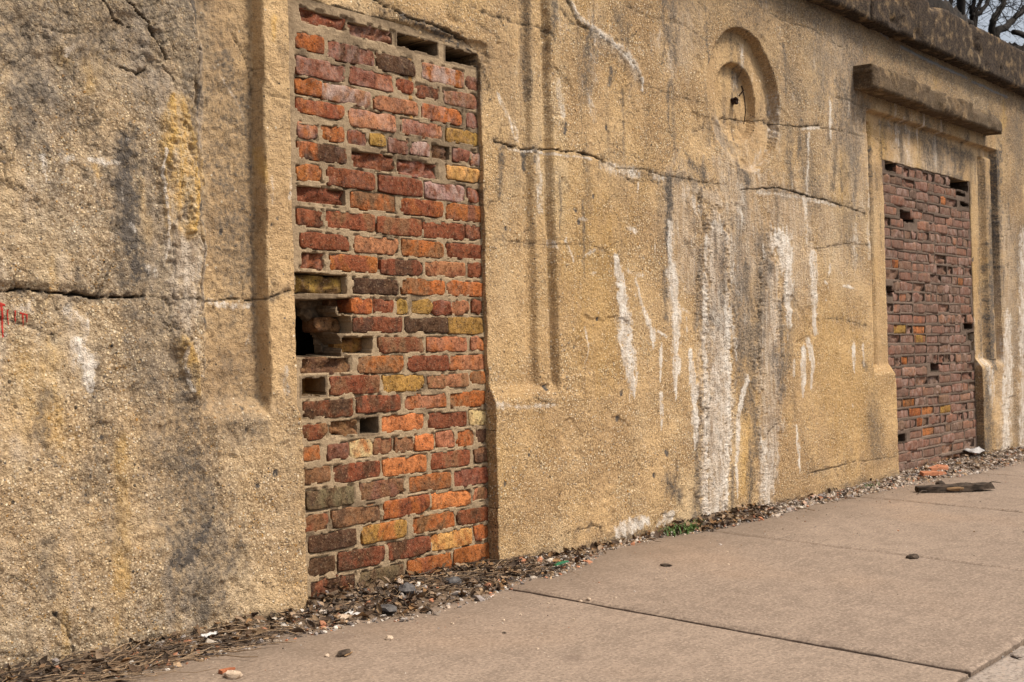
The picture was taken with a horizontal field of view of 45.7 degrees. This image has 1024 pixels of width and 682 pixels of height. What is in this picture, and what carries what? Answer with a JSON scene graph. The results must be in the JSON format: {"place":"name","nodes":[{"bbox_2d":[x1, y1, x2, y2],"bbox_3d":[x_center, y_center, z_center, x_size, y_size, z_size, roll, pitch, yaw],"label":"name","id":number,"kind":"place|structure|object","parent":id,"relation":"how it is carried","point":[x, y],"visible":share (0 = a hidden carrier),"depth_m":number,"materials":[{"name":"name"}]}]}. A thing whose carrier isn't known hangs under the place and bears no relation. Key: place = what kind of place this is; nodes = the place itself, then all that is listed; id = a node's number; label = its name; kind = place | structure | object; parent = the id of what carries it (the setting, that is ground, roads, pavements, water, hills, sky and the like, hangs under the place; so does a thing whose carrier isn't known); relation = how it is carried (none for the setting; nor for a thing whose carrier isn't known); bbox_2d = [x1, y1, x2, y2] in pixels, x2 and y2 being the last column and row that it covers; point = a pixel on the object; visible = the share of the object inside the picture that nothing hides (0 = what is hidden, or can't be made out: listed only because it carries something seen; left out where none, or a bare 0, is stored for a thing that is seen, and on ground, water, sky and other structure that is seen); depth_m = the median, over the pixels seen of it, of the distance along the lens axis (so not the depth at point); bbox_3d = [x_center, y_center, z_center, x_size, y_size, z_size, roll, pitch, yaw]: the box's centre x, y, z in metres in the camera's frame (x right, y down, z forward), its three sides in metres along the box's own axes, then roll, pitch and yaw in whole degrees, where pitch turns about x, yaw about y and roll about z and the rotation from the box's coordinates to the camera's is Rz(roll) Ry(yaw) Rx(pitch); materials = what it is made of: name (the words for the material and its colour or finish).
{"place":"outdoors","nodes":[
{"label":"outdoors","id":0,"kind":"place"},
{"bbox_2d":[91,455,1023,681],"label":"sidewalk","id":1,"kind":"structure","parent":0,"point":[953,611],"depth_m":4.02,"materials":[{"name":"beige concrete"}]},
{"bbox_2d":[218,667,234,673],"bbox_3d":[-0.786,0.908,3.358,0.019,0.010,0.058,0,1,30],"label":"terracotta shard","id":2,"kind":"object","parent":1,"relation":"on","point":[222,671],"visible":0.82,"depth_m":3.34,"materials":[{"name":"orange ceramic"}]},
{"bbox_2d":[223,670,242,679],"bbox_3d":[-0.760,0.907,3.305,0.064,0.026,0.037,0,1,39],"label":"stone","id":3,"kind":"object","parent":1,"relation":"on","point":[232,674],"visible":1,"depth_m":3.29,"materials":[{"name":"beige stone"}]},
{"bbox_2d":[336,614,348,621],"bbox_3d":[-0.548,0.896,3.921,0.042,0.029,0.054,0,1,6],"label":"stone","id":4,"kind":"object","parent":1,"relation":"on","point":[343,616],"visible":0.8,"depth_m":3.91,"materials":[{"name":"beige stone"}]},
{"bbox_2d":[337,649,352,655],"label":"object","id":5,"kind":"object","parent":1,"relation":"on","point":[345,652],"visible":1,"depth_m":3.52,"materials":[{"name":"beige stone"}]},
{"bbox_2d":[386,635,392,639],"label":"pebble","id":6,"kind":"object","parent":1,"relation":"on","point":[388,637],"visible":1,"depth_m":3.70,"materials":[{"name":"stone"}]},
{"bbox_2d":[0,448,1019,681],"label":"dry stalks","id":7,"kind":"object","parent":1,"relation":"on","point":[169,642],"visible":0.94,"depth_m":3.56,"materials":[{"name":"beige plant"}]},
{"bbox_2d":[0,446,1023,681],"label":"leaf mould","id":8,"kind":"object","parent":1,"relation":"on","point":[425,599],"visible":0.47,"depth_m":4.12,"materials":[{"name":"brown plant"}]},
{"bbox_2d":[201,631,216,637],"bbox_3d":[-0.904,0.875,3.621,0.030,0.010,0.056,0,1,23],"label":"paper scrap","id":9,"kind":"object","parent":8,"relation":"on","point":[207,634],"visible":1,"depth_m":3.61,"materials":[{"name":"white paper"}]},
{"bbox_2d":[344,611,360,614],"bbox_3d":[-0.530,0.897,3.998,0.069,0.012,0.048,0,1,-18],"label":"stone","id":10,"kind":"object","parent":8,"relation":"on","point":[352,613],"visible":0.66,"depth_m":3.99,"materials":[{"name":"white stone"}]},
{"bbox_2d":[381,604,396,613],"bbox_3d":[-0.416,0.891,4.031,0.088,0.037,0.052,0,1,31],"label":"stone","id":11,"kind":"object","parent":8,"relation":"on","point":[389,608],"visible":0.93,"depth_m":4.01,"materials":[{"name":"grey stone"}]},
{"bbox_2d":[399,582,415,595],"bbox_3d":[-0.366,0.868,4.257,0.062,0.049,0.092,0,1,-2],"label":"stone","id":12,"kind":"object","parent":8,"relation":"on","point":[406,587],"visible":0.91,"depth_m":4.23,"materials":[{"name":"grey stone"}]},
{"bbox_2d":[444,576,461,585],"bbox_3d":[-0.212,0.873,4.414,0.071,0.037,0.046,0,1,-26],"label":"stone","id":13,"kind":"object","parent":8,"relation":"on","point":[454,580],"visible":0.84,"depth_m":4.40,"materials":[{"name":"grey stone"}]},
{"bbox_2d":[927,464,948,470],"bbox_3d":[2.832,0.841,8.057,0.280,0.028,0.085,-1,5,-44],"label":"brick shard","id":14,"kind":"object","parent":8,"relation":"on","point":[937,466],"visible":0.9,"depth_m":8.03,"materials":[{"name":"orange brick"}]},
{"bbox_2d":[964,447,989,452],"bbox_3d":[3.349,0.792,8.766,0.298,0.045,0.123,-1,1,-44],"label":"plastic bag","id":15,"kind":"object","parent":8,"relation":"on","point":[977,450],"visible":1,"depth_m":8.74,"materials":[{"name":"white plastic"}]},
{"bbox_2d":[0,0,1023,670],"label":"concrete wall","id":16,"kind":"structure","parent":1,"relation":"on","point":[682,276],"depth_m":5.01,"materials":[{"name":"beige concrete"}]},
{"bbox_2d":[288,0,489,601],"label":"brick infill","id":17,"kind":"object","parent":16,"relation":"in","point":[387,244],"visible":0.89,"depth_m":4.41,"materials":[{"name":"red brick"}]},
{"bbox_2d":[882,160,976,471],"bbox_3d":[2.858,-0.138,8.402,0.193,2.122,1.635,1,1,40],"label":"brick infill","id":18,"kind":"object","parent":16,"relation":"in","point":[929,303],"visible":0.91,"depth_m":8.32,"materials":[{"name":"red brick"}]},
{"bbox_2d":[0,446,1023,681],"bbox_3d":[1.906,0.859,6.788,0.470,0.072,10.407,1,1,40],"label":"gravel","id":19,"kind":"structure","parent":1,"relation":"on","point":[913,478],"depth_m":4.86,"materials":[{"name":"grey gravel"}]},
{"bbox_2d":[553,560,568,565],"bbox_3d":[0.193,0.873,4.785,0.028,0.010,0.105,-16,-8,31],"label":"glass shard","id":20,"kind":"object","parent":1,"relation":"on","point":[560,562],"visible":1,"depth_m":4.77,"materials":[{"name":"green glass"}]},
{"bbox_2d":[660,563,671,566],"bbox_3d":[0.614,0.896,4.853,0.046,0.015,0.030,0,1,35],"label":"stone","id":21,"kind":"object","parent":1,"relation":"on","point":[665,564],"visible":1,"depth_m":4.84,"materials":[{"name":"black stone"}]},
{"bbox_2d":[658,522,704,536],"bbox_3d":[0.776,0.868,5.628,0.148,0.038,0.304,0,1,33],"label":"weed tuft","id":22,"kind":"object","parent":1,"relation":"on","point":[688,529],"visible":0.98,"depth_m":5.61,"materials":[{"name":"green plant"}]},
{"bbox_2d":[906,554,918,558],"bbox_3d":[1.660,0.892,5.021,0.073,0.022,0.045,-1,1,-44],"label":"stone","id":23,"kind":"object","parent":1,"relation":"on","point":[912,556],"visible":1,"depth_m":5.00,"materials":[{"name":"black stone"}]},
{"bbox_2d":[919,471,946,475],"bbox_3d":[2.707,0.849,7.813,0.230,0.023,0.080,0,4,-30],"label":"brick shard","id":24,"kind":"object","parent":1,"relation":"on","point":[928,473],"visible":1,"depth_m":7.78,"materials":[{"name":"orange brick"}]},
{"bbox_2d":[915,481,1000,493],"bbox_3d":[2.572,0.850,7.066,0.572,0.051,0.161,0,1,-12],"label":"rotten plank","id":25,"kind":"object","parent":1,"relation":"on","point":[957,487],"visible":1,"depth_m":7.04,"materials":[{"name":"black wood"}]},
{"bbox_2d":[943,0,1023,45],"label":"sky","id":26,"kind":"structure","parent":0,"point":[1011,38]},
{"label":"embankment","id":27,"kind":"structure","parent":0,"visible":0},
{"bbox_2d":[928,0,967,21],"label":"earth mound","id":28,"kind":"object","parent":27,"relation":"on","point":[945,4],"visible":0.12,"depth_m":10.70,"materials":[{"name":"brown soil"}]},
{"bbox_2d":[949,0,992,26],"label":"bare tree","id":29,"kind":"object","parent":27,"relation":"on","point":[966,5],"visible":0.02,"depth_m":19.27,"materials":[{"name":"grey plant"}]},
{"bbox_2d":[950,0,994,29],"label":"bare tree","id":30,"kind":"object","parent":27,"relation":"on","point":[962,4],"visible":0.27,"depth_m":12.82,"materials":[{"name":"grey plant"}]},
{"bbox_2d":[947,0,1020,42],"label":"bare tree","id":31,"kind":"object","parent":27,"relation":"on","point":[976,12],"visible":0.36,"depth_m":13.17,"materials":[{"name":"grey plant"}]},
{"bbox_2d":[976,0,1023,44],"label":"bare tree","id":32,"kind":"object","parent":27,"relation":"on","point":[997,31],"visible":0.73,"depth_m":13.71,"materials":[{"name":"grey plant"}]},
{"bbox_2d":[1009,42,1023,50],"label":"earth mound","id":33,"kind":"object","parent":27,"relation":"on","point":[1015,44],"visible":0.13,"depth_m":12.64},
{"bbox_2d":[1011,29,1023,38],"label":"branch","id":34,"kind":"object","parent":27,"relation":"on","point":[1019,33],"visible":1,"depth_m":12.57,"materials":[{"name":"grey plant"}]},
{"label":"road","id":35,"kind":"structure","parent":0,"visible":0},
{"bbox_2d":[964,645,1023,681],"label":"kerb","id":36,"kind":"structure","parent":35,"relation":"on","point":[1009,667],"depth_m":3.38,"materials":[{"name":"concrete"}]}
]}

